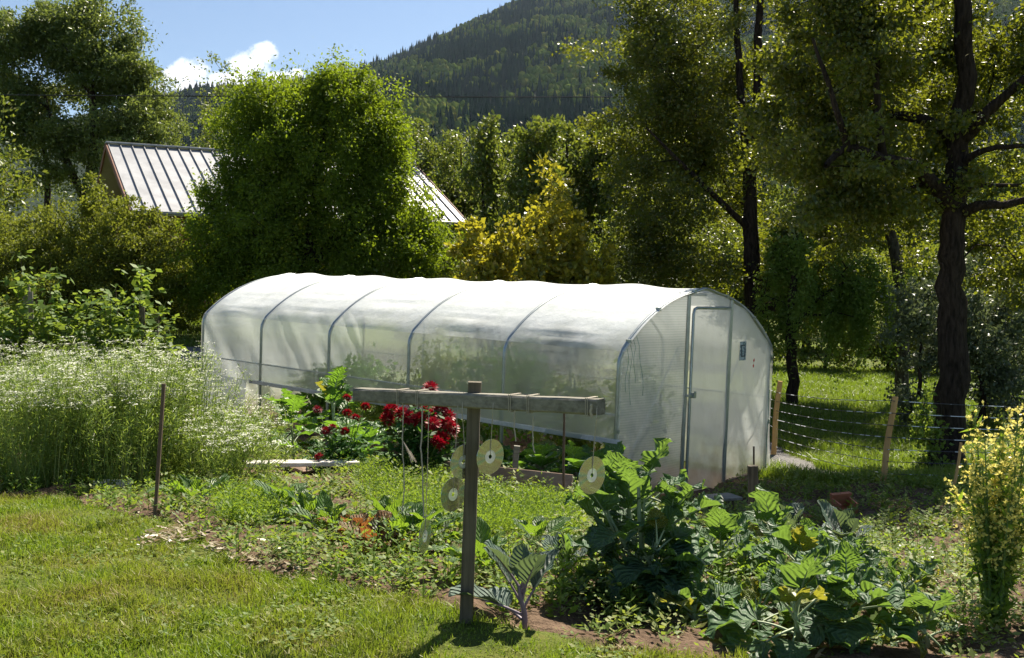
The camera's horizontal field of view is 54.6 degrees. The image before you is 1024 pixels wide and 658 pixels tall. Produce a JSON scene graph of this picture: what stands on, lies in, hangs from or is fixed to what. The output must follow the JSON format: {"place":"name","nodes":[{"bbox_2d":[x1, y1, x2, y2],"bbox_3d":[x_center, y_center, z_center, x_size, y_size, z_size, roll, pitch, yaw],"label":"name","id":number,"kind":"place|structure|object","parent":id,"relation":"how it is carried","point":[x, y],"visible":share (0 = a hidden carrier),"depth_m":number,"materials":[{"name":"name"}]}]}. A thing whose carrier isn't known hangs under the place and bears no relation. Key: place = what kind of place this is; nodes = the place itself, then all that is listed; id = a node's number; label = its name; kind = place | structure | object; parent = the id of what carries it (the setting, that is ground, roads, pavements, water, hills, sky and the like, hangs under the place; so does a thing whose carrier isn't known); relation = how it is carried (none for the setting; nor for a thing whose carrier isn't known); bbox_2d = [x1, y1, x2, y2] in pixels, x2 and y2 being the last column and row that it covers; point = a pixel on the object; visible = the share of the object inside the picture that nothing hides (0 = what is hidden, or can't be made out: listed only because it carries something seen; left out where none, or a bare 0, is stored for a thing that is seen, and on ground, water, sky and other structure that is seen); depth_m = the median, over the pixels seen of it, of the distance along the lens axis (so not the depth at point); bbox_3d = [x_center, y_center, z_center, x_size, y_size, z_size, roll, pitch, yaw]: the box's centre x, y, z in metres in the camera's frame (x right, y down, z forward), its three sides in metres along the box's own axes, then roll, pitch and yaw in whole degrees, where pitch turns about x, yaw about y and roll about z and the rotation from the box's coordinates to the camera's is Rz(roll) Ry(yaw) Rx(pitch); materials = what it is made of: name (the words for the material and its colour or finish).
{"place":"outdoors","nodes":[
{"label":"outdoors","id":0,"kind":"place"},
{"bbox_2d":[0,0,515,133],"label":"sky","id":1,"kind":"structure","parent":0,"point":[234,30],"materials":[{"name":"blue"}]},
{"bbox_2d":[0,491,756,657],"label":"grass","id":2,"kind":"structure","parent":0,"point":[236,644],"depth_m":3.67,"materials":[{"name":"green plant"}]},
{"bbox_2d":[0,94,996,97],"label":"overhead cable","id":3,"kind":"object","parent":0,"point":[384,96],"visible":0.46,"depth_m":31.36,"materials":[{"name":"black plastic"}]},
{"bbox_2d":[0,0,1021,291],"bbox_3d":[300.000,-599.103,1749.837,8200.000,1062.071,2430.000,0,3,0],"label":"hill","id":4,"kind":"structure","parent":0,"point":[32,204],"depth_m":1120.33,"materials":[{"name":"green plant"}]},
{"bbox_2d":[160,0,1023,241],"bbox_3d":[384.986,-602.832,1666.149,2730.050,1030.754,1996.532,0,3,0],"label":"hillside forest","id":5,"kind":"object","parent":4,"relation":"on","point":[476,56],"visible":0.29,"depth_m":1588.42,"materials":[{"name":"green plant"}]},
{"bbox_2d":[0,293,1023,657],"bbox_3d":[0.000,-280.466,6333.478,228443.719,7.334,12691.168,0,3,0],"label":"ground","id":6,"kind":"structure","parent":0,"point":[542,621],"depth_m":4.06,"materials":[{"name":"green plant"}]},
{"bbox_2d":[0,92,48,252],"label":"broadleaf tree","id":7,"kind":"object","parent":6,"relation":"on","point":[20,184],"visible":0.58,"depth_m":29.89,"materials":[{"name":"green plant"}]},
{"bbox_2d":[0,266,60,382],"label":"raspberry bush","id":8,"kind":"object","parent":6,"relation":"on","point":[17,293],"visible":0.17,"depth_m":10.89,"materials":[{"name":"plant"}]},
{"bbox_2d":[0,335,84,471],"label":"flowering herb","id":9,"kind":"object","parent":6,"relation":"on","point":[30,350],"visible":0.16,"depth_m":8.09,"materials":[{"name":"green plant"}]},
{"bbox_2d":[0,337,94,481],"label":"flowering herb","id":10,"kind":"object","parent":6,"relation":"on","point":[3,430],"visible":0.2,"depth_m":7.03,"materials":[{"name":"green plant"}]},
{"bbox_2d":[0,249,96,402],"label":"raspberry bush","id":11,"kind":"object","parent":6,"relation":"on","point":[45,335],"visible":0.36,"depth_m":10.77,"materials":[{"name":"plant"}]},
{"bbox_2d":[0,341,137,490],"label":"flowering herb","id":12,"kind":"object","parent":6,"relation":"on","point":[30,435],"visible":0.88,"depth_m":6.63,"materials":[{"name":"green plant"}]},
{"bbox_2d":[0,331,154,482],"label":"flowering herb","id":13,"kind":"object","parent":6,"relation":"on","point":[77,383],"visible":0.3,"depth_m":6.98,"materials":[{"name":"green plant"}]},
{"bbox_2d":[12,325,143,464],"bbox_3d":[-3.518,0.568,7.926,1.096,1.209,1.242,-2,3,-40],"label":"flowering herb","id":14,"kind":"object","parent":6,"relation":"on","point":[41,355],"visible":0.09,"depth_m":7.79,"materials":[{"name":"green plant"}]},
{"bbox_2d":[35,289,128,374],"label":"raspberry bush","id":15,"kind":"object","parent":6,"relation":"on","point":[84,306],"visible":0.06,"depth_m":11.11,"materials":[{"name":"plant"}]},
{"bbox_2d":[0,0,197,243],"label":"ash tree","id":16,"kind":"object","parent":6,"relation":"on","point":[71,50],"visible":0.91,"depth_m":44.72,"materials":[{"name":"green plant"}]},
{"bbox_2d":[0,170,211,332],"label":"hedge bush","id":17,"kind":"object","parent":6,"relation":"on","point":[92,261],"visible":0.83,"depth_m":20.83,"materials":[{"name":"green plant"}]},
{"bbox_2d":[51,292,163,409],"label":"raspberry bush","id":18,"kind":"object","parent":6,"relation":"on","point":[122,329],"visible":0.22,"depth_m":10.66,"materials":[{"name":"plant"}]},
{"bbox_2d":[37,339,196,491],"bbox_3d":[-2.690,0.602,6.944,0.915,1.067,1.183,0,3,0],"label":"flowering herb","id":19,"kind":"object","parent":6,"relation":"on","point":[125,454],"visible":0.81,"depth_m":6.79,"materials":[{"name":"green plant"}]},
{"bbox_2d":[80,261,188,382],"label":"raspberry bush","id":20,"kind":"object","parent":6,"relation":"on","point":[120,319],"visible":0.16,"depth_m":11.00,"materials":[{"name":"plant"}]},
{"bbox_2d":[95,330,219,486],"bbox_3d":[-2.644,0.585,7.293,0.891,1.178,1.206,0,3,0],"label":"flowering herb","id":21,"kind":"object","parent":6,"relation":"on","point":[156,410],"visible":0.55,"depth_m":7.15,"materials":[{"name":"green plant"}]},
{"bbox_2d":[153,383,165,518],"bbox_3d":[-1.900,0.701,5.337,0.085,0.817,0.017,0,3,0],"label":"garden stake","id":22,"kind":"object","parent":6,"relation":"on","point":[160,434],"visible":0.8,"depth_m":5.33,"materials":[{"name":"metal"}]},
{"bbox_2d":[134,301,189,387],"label":"raspberry bush","id":23,"kind":"object","parent":6,"relation":"on","point":[169,341],"visible":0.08,"depth_m":11.45,"materials":[{"name":"plant"}]},
{"bbox_2d":[146,473,233,505],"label":"chard plant","id":24,"kind":"object","parent":6,"relation":"on","point":[195,485],"visible":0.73,"depth_m":5.93,"materials":[{"name":"green plant"}]},
{"bbox_2d":[131,341,252,481],"bbox_3d":[-2.504,0.628,7.641,0.928,1.094,1.258,0,3,0],"label":"flowering herb","id":25,"kind":"object","parent":6,"relation":"on","point":[214,397],"visible":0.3,"depth_m":7.61,"materials":[{"name":"green plant"}]},
{"bbox_2d":[183,50,246,147],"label":"broadleaf tree","id":26,"kind":"object","parent":6,"relation":"on","point":[218,91],"visible":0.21,"depth_m":46.42,"materials":[{"name":"green plant"}]},
{"bbox_2d":[162,388,279,478],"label":"flowering herb","id":27,"kind":"object","parent":6,"relation":"on","point":[219,424],"visible":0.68,"depth_m":7.29,"materials":[{"name":"green plant"}]},
{"bbox_2d":[177,413,299,488],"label":"flowering herb","id":28,"kind":"object","parent":6,"relation":"on","point":[253,442],"visible":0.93,"depth_m":7.07,"materials":[{"name":"green plant"}]},
{"bbox_2d":[195,386,298,472],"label":"flowering herb","id":29,"kind":"object","parent":6,"relation":"on","point":[279,432],"visible":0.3,"depth_m":8.17,"materials":[{"name":"green plant"}]},
{"bbox_2d":[89,141,466,306],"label":"wooden house","id":30,"kind":"structure","parent":6,"relation":"on","point":[155,175],"depth_m":37.25,"materials":[{"name":"metal"}]},
{"bbox_2d":[250,480,315,520],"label":"chard plant","id":31,"kind":"object","parent":6,"relation":"on","point":[296,488],"visible":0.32,"depth_m":5.67,"materials":[{"name":"green plant"}]},
{"bbox_2d":[254,388,328,459],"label":"squash plant","id":32,"kind":"object","parent":6,"relation":"on","point":[298,400],"visible":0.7,"depth_m":9.34,"materials":[{"name":"green plant"}]},
{"bbox_2d":[258,488,334,523],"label":"chard plant","id":33,"kind":"object","parent":6,"relation":"on","point":[303,498],"visible":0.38,"depth_m":5.39,"materials":[{"name":"green plant"}]},
{"bbox_2d":[243,459,359,467],"bbox_3d":[-1.696,1.083,8.007,0.921,0.097,0.161,-1,3,-26],"label":"plank","id":34,"kind":"object","parent":6,"relation":"on","point":[308,463],"visible":0.66,"depth_m":7.98,"materials":[{"name":"white wood"}]},
{"bbox_2d":[144,43,467,331],"bbox_3d":[-4.169,-2.893,21.165,6.782,6.460,4.435,0,3,0],"label":"birch tree","id":35,"kind":"object","parent":6,"relation":"on","point":[284,185],"visible":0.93,"depth_m":20.29,"materials":[{"name":"green plant"}]},
{"bbox_2d":[281,489,362,538],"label":"chard plant","id":36,"kind":"object","parent":6,"relation":"on","point":[324,500],"visible":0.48,"depth_m":5.09,"materials":[{"name":"green plant"}]},
{"bbox_2d":[291,359,361,435],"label":"tomato plant","id":37,"kind":"object","parent":6,"relation":"on","point":[315,399],"visible":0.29,"depth_m":12.64,"materials":[{"name":"green plant"}]},
{"bbox_2d":[0,495,668,657],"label":"clover","id":38,"kind":"object","parent":6,"relation":"on","point":[291,635],"visible":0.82,"depth_m":3.63,"materials":[{"name":"green plant"}]},
{"bbox_2d":[292,366,379,454],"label":"squash plant","id":39,"kind":"object","parent":6,"relation":"on","point":[334,388],"visible":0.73,"depth_m":9.04,"materials":[{"name":"green plant"}]},
{"bbox_2d":[303,394,379,473],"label":"dahlia plant","id":40,"kind":"object","parent":6,"relation":"on","point":[346,452],"visible":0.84,"depth_m":8.30,"materials":[{"name":"green plant"}]},
{"bbox_2d":[304,413,393,459],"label":"squash plant","id":41,"kind":"object","parent":6,"relation":"on","point":[374,433],"visible":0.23,"depth_m":9.35,"materials":[{"name":"green plant"}]},
{"bbox_2d":[336,342,398,415],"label":"tomato plant","id":42,"kind":"object","parent":6,"relation":"on","point":[378,368],"visible":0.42,"depth_m":14.63,"materials":[{"name":"green plant"}]},
{"bbox_2d":[338,510,413,555],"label":"chard plant","id":43,"kind":"object","parent":6,"relation":"on","point":[386,514],"visible":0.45,"depth_m":4.80,"materials":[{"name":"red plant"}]},
{"bbox_2d":[351,366,425,449],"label":"tomato plant","id":44,"kind":"object","parent":6,"relation":"on","point":[376,414],"visible":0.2,"depth_m":11.66,"materials":[{"name":"green plant"}]},
{"bbox_2d":[207,455,588,541],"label":"carrot tops","id":45,"kind":"object","parent":6,"relation":"on","point":[497,513],"visible":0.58,"depth_m":6.10,"materials":[{"name":"green plant"}]},
{"bbox_2d":[358,501,455,548],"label":"chard plant","id":46,"kind":"object","parent":6,"relation":"on","point":[416,507],"visible":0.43,"depth_m":4.96,"materials":[{"name":"green plant"}]},
{"bbox_2d":[376,381,465,475],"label":"dahlia plant","id":47,"kind":"object","parent":6,"relation":"on","point":[437,441],"visible":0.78,"depth_m":7.87,"materials":[{"name":"red plant"}]},
{"bbox_2d":[365,251,487,365],"bbox_3d":[-1.595,-0.346,20.512,2.341,2.607,3.625,2,4,43],"label":"dark bush","id":48,"kind":"object","parent":6,"relation":"on","point":[430,333],"visible":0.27,"depth_m":20.34,"materials":[{"name":"green plant"}]},
{"bbox_2d":[392,507,462,544],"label":"chard plant","id":49,"kind":"object","parent":6,"relation":"on","point":[447,526],"visible":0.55,"depth_m":5.08,"materials":[{"name":"green plant"}]},
{"bbox_2d":[406,117,461,263],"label":"broadleaf tree","id":50,"kind":"object","parent":6,"relation":"on","point":[430,146],"visible":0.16,"depth_m":44.35,"materials":[{"name":"green plant"}]},
{"bbox_2d":[401,324,469,426],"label":"tomato plant","id":51,"kind":"object","parent":6,"relation":"on","point":[432,373],"visible":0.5,"depth_m":13.53,"materials":[{"name":"green plant"}]},
{"bbox_2d":[430,127,485,277],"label":"broadleaf tree","id":52,"kind":"object","parent":6,"relation":"on","point":[453,140],"visible":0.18,"depth_m":45.11,"materials":[{"name":"green plant"}]},
{"bbox_2d":[428,516,510,575],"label":"chard plant","id":53,"kind":"object","parent":6,"relation":"on","point":[483,530],"visible":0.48,"depth_m":4.31,"materials":[{"name":"green plant"}]},
{"bbox_2d":[435,337,520,457],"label":"tomato plant","id":54,"kind":"object","parent":6,"relation":"on","point":[472,374],"visible":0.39,"depth_m":10.86,"materials":[{"name":"green plant"}]},
{"bbox_2d":[441,109,515,280],"bbox_3d":[-0.928,-3.829,35.716,3.244,8.210,3.340,0,3,0],"label":"broadleaf tree","id":55,"kind":"object","parent":6,"relation":"on","point":[489,159],"visible":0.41,"depth_m":35.42,"materials":[{"name":"green plant"}]},
{"bbox_2d":[353,381,605,623],"bbox_3d":[-0.144,0.674,3.453,1.062,0.986,0.079,2,3,36],"label":"scarer stand","id":56,"kind":"object","parent":6,"relation":"on","point":[474,399],"visible":0.92,"depth_m":3.44,"materials":[{"name":"grey wood"}]},
{"bbox_2d":[441,406,463,511],"bbox_3d":[-0.186,0.429,3.446,0.029,0.418,0.120,5,2,42],"label":"hanging disc","id":57,"kind":"object","parent":56,"relation":"hanging from","point":[448,504],"visible":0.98,"depth_m":3.45,"materials":[{"name":"silver metal"}]},
{"bbox_2d":[477,394,503,473],"bbox_3d":[-0.059,0.356,3.344,0.120,0.274,0.032,2,3,-42],"label":"hanging disc","id":58,"kind":"object","parent":56,"relation":"hanging from","point":[483,465],"visible":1,"depth_m":3.35,"materials":[{"name":"silver metal"}]},
{"bbox_2d":[579,408,604,493],"bbox_3d":[0.268,0.370,3.110,0.120,0.303,0.031,2,3,-42],"label":"hanging disc","id":59,"kind":"object","parent":56,"relation":"hanging from","point":[598,466],"visible":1,"depth_m":3.12,"materials":[{"name":"silver metal"}]},
{"bbox_2d":[197,273,772,496],"bbox_3d":[-0.679,0.419,12.325,7.175,2.108,3.013,4,4,42],"label":"greenhouse","id":60,"kind":"object","parent":6,"relation":"on","point":[276,333],"visible":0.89,"depth_m":10.53,"materials":[{"name":"plastic"}]},
{"bbox_2d":[685,306,731,490],"bbox_3d":[1.976,0.727,9.981,0.071,1.905,0.796,4,4,42],"label":"door","id":61,"kind":"structure","parent":60,"relation":"in","point":[707,396],"depth_m":10.00,"materials":[{"name":"plastic"}]},
{"bbox_2d":[448,539,559,629],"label":"cabbage plant","id":62,"kind":"object","parent":6,"relation":"on","point":[523,564],"visible":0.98,"depth_m":3.53,"materials":[{"name":"green plant"}]},
{"bbox_2d":[441,461,573,495],"bbox_3d":[-0.056,1.180,7.761,1.100,0.220,0.099,1,3,21],"label":"plank","id":63,"kind":"object","parent":6,"relation":"on","point":[556,478],"visible":0.31,"depth_m":7.69,"materials":[{"name":"brown wood"}]},
{"bbox_2d":[0,414,1023,657],"bbox_3d":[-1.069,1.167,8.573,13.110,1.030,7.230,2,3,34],"label":"garden weeds","id":64,"kind":"object","parent":6,"relation":"on","point":[658,612],"visible":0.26,"depth_m":4.73,"materials":[{"name":"green plant"}]},
{"bbox_2d":[0,469,1023,657],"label":"dry litter","id":65,"kind":"object","parent":6,"relation":"on","point":[179,530],"visible":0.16,"depth_m":4.61,"materials":[{"name":"brown plant"}]},
{"bbox_2d":[486,332,565,444],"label":"tomato plant","id":66,"kind":"object","parent":6,"relation":"on","point":[527,377],"visible":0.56,"depth_m":12.51,"materials":[{"name":"green plant"}]},
{"bbox_2d":[485,439,574,485],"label":"squash plant","id":67,"kind":"object","parent":6,"relation":"on","point":[548,452],"visible":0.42,"depth_m":8.91,"materials":[{"name":"green plant"}]},
{"bbox_2d":[482,113,584,266],"bbox_3d":[0.689,-3.683,33.945,3.719,7.394,3.515,0,3,0],"label":"broadleaf tree","id":68,"kind":"object","parent":6,"relation":"on","point":[530,148],"visible":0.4,"depth_m":33.44,"materials":[{"name":"green plant"}]},
{"bbox_2d":[439,150,629,396],"bbox_3d":[0.433,-0.607,17.327,3.436,5.072,2.827,-2,3,-41],"label":"hazel bush","id":69,"kind":"object","parent":6,"relation":"on","point":[543,263],"visible":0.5,"depth_m":17.16,"materials":[{"name":"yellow plant"}]},
{"bbox_2d":[511,515,579,551],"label":"chard plant","id":70,"kind":"object","parent":6,"relation":"on","point":[539,525],"visible":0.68,"depth_m":5.21,"materials":[{"name":"green plant"}]},
{"bbox_2d":[529,531,587,576],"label":"cabbage plant","id":71,"kind":"object","parent":6,"relation":"on","point":[549,541],"visible":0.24,"depth_m":4.49,"materials":[{"name":"green plant"}]},
{"bbox_2d":[539,440,600,481],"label":"squash plant","id":72,"kind":"object","parent":6,"relation":"on","point":[578,456],"visible":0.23,"depth_m":8.61,"materials":[{"name":"green plant"}]},
{"bbox_2d":[526,373,614,470],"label":"tomato plant","id":73,"kind":"object","parent":6,"relation":"on","point":[581,425],"visible":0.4,"depth_m":9.88,"materials":[{"name":"green plant"}]},
{"bbox_2d":[545,115,610,253],"bbox_3d":[2.154,-3.607,36.946,4.161,8.619,3.341,-1,3,-22],"label":"broadleaf tree","id":74,"kind":"object","parent":6,"relation":"on","point":[574,135],"visible":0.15,"depth_m":36.44,"materials":[{"name":"green plant"}]},
{"bbox_2d":[565,116,643,276],"bbox_3d":[3.505,-3.797,35.812,3.767,7.928,4.274,0,3,0],"label":"broadleaf tree","id":75,"kind":"object","parent":6,"relation":"on","point":[595,159],"visible":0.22,"depth_m":35.53,"materials":[{"name":"green plant"}]},
{"bbox_2d":[515,202,769,354],"bbox_3d":[3.707,-1.290,26.244,7.525,4.456,4.164,1,3,22],"label":"wild bush","id":76,"kind":"object","parent":6,"relation":"on","point":[724,236],"visible":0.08,"depth_m":25.86,"materials":[{"name":"green plant"}]},
{"bbox_2d":[561,438,724,615],"bbox_3d":[0.542,0.905,4.130,0.704,0.933,0.617,0,3,0],"label":"kale plant","id":77,"kind":"object","parent":6,"relation":"on","point":[629,512],"visible":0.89,"depth_m":4.04,"materials":[{"name":"green plant"}]},
{"bbox_2d":[645,576,779,630],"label":"kale plant","id":78,"kind":"object","parent":6,"relation":"on","point":[733,587],"visible":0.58,"depth_m":3.79,"materials":[{"name":"green plant"}]},
{"bbox_2d":[686,505,768,579],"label":"kale plant","id":79,"kind":"object","parent":6,"relation":"on","point":[730,525],"visible":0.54,"depth_m":4.53,"materials":[{"name":"green plant"}]},
{"bbox_2d":[551,0,920,325],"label":"orchard tree","id":80,"kind":"object","parent":6,"relation":"on","point":[709,92],"visible":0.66,"depth_m":18.26,"materials":[{"name":"green plant"}]},
{"bbox_2d":[689,136,782,286],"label":"broadleaf tree","id":81,"kind":"object","parent":6,"relation":"on","point":[763,196],"visible":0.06,"depth_m":43.87,"materials":[{"name":"green plant"}]},
{"bbox_2d":[691,564,792,641],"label":"kale plant","id":82,"kind":"object","parent":6,"relation":"on","point":[709,600],"visible":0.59,"depth_m":3.75,"materials":[{"name":"green plant"}]},
{"bbox_2d":[716,483,838,564],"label":"kale plant","id":83,"kind":"object","parent":6,"relation":"on","point":[764,507],"visible":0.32,"depth_m":4.93,"materials":[{"name":"green plant"}]},
{"bbox_2d":[697,551,871,657],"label":"kale plant","id":84,"kind":"object","parent":6,"relation":"on","point":[796,586],"visible":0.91,"depth_m":3.45,"materials":[{"name":"green plant"}]},
{"bbox_2d":[738,517,888,602],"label":"kale plant","id":85,"kind":"object","parent":6,"relation":"on","point":[804,535],"visible":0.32,"depth_m":4.13,"materials":[{"name":"green plant"}]},
{"bbox_2d":[751,227,918,405],"bbox_3d":[5.609,-0.223,17.482,2.872,3.183,1.450,0,3,0],"label":"orchard tree","id":86,"kind":"object","parent":6,"relation":"on","point":[859,301],"visible":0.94,"depth_m":17.31,"materials":[{"name":"green plant"}]},
{"bbox_2d":[817,499,874,539],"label":"cabbage plant","id":87,"kind":"object","parent":6,"relation":"on","point":[839,522],"visible":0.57,"depth_m":5.66,"materials":[{"name":"green plant"}]},
{"bbox_2d":[774,540,927,657],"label":"kale plant","id":88,"kind":"object","parent":6,"relation":"on","point":[814,628],"visible":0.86,"depth_m":3.46,"materials":[{"name":"green plant"}]},
{"bbox_2d":[828,533,888,575],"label":"kale plant","id":89,"kind":"object","parent":6,"relation":"on","point":[874,552],"visible":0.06,"depth_m":4.51,"materials":[{"name":"green plant"}]},
{"bbox_2d":[764,1,953,399],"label":"orchard tree","id":90,"kind":"object","parent":6,"relation":"on","point":[895,255],"visible":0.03,"depth_m":18.15,"materials":[{"name":"green plant"}]},
{"bbox_2d":[712,193,1023,375],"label":"wild bush","id":91,"kind":"object","parent":6,"relation":"on","point":[930,268],"visible":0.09,"depth_m":25.40,"materials":[{"name":"green plant"}]},
{"bbox_2d":[729,0,1023,468],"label":"orchard tree","id":92,"kind":"object","parent":6,"relation":"on","point":[874,43],"visible":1,"depth_m":11.14,"materials":[{"name":"green plant"}]},
{"bbox_2d":[881,396,897,483],"bbox_3d":[3.552,1.091,9.358,0.172,0.919,0.062,0,3,0],"label":"fence post","id":93,"kind":"object","parent":6,"relation":"on","point":[887,441],"visible":0.72,"depth_m":9.34,"materials":[{"name":"brown wood"}]},
{"bbox_2d":[768,389,1023,475],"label":"wire netting","id":94,"kind":"object","parent":93,"relation":"attached to","point":[916,414],"visible":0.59,"depth_m":9.76,"materials":[{"name":"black metal"}]},
{"bbox_2d":[855,194,939,336],"bbox_3d":[13.750,-2.752,36.110,4.464,7.149,5.083,0,3,0],"label":"broadleaf tree","id":95,"kind":"object","parent":6,"relation":"on","point":[899,231],"visible":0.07,"depth_m":35.34,"materials":[{"name":"green plant"}]},
{"bbox_2d":[864,551,967,619],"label":"kale plant","id":96,"kind":"object","parent":6,"relation":"on","point":[929,567],"visible":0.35,"depth_m":4.05,"materials":[{"name":"green plant"}]},
{"bbox_2d":[867,582,966,654],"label":"kale plant","id":97,"kind":"object","parent":6,"relation":"on","point":[937,604],"visible":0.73,"depth_m":3.50,"materials":[{"name":"green plant"}]},
{"bbox_2d":[904,387,954,469],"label":"elder bush","id":98,"kind":"object","parent":6,"relation":"on","point":[928,455],"visible":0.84,"depth_m":11.02,"materials":[{"name":"green plant"}]},
{"bbox_2d":[871,233,1023,429],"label":"wild bush","id":99,"kind":"object","parent":6,"relation":"on","point":[995,340],"visible":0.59,"depth_m":14.98,"materials":[{"name":"green plant"}]},
{"bbox_2d":[944,400,1023,626],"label":"flowering brassica","id":100,"kind":"object","parent":6,"relation":"on","point":[998,536],"visible":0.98,"depth_m":3.82,"materials":[{"name":"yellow plant"}]},
{"bbox_2d":[963,145,1023,327],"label":"broadleaf tree","id":101,"kind":"object","parent":6,"relation":"on","point":[993,192],"visible":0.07,"depth_m":34.57,"materials":[{"name":"green plant"}]},
{"bbox_2d":[0,314,1023,495],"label":"meadow grass","id":102,"kind":"structure","parent":0,"point":[876,379],"depth_m":15.34,"materials":[{"name":"green plant"}]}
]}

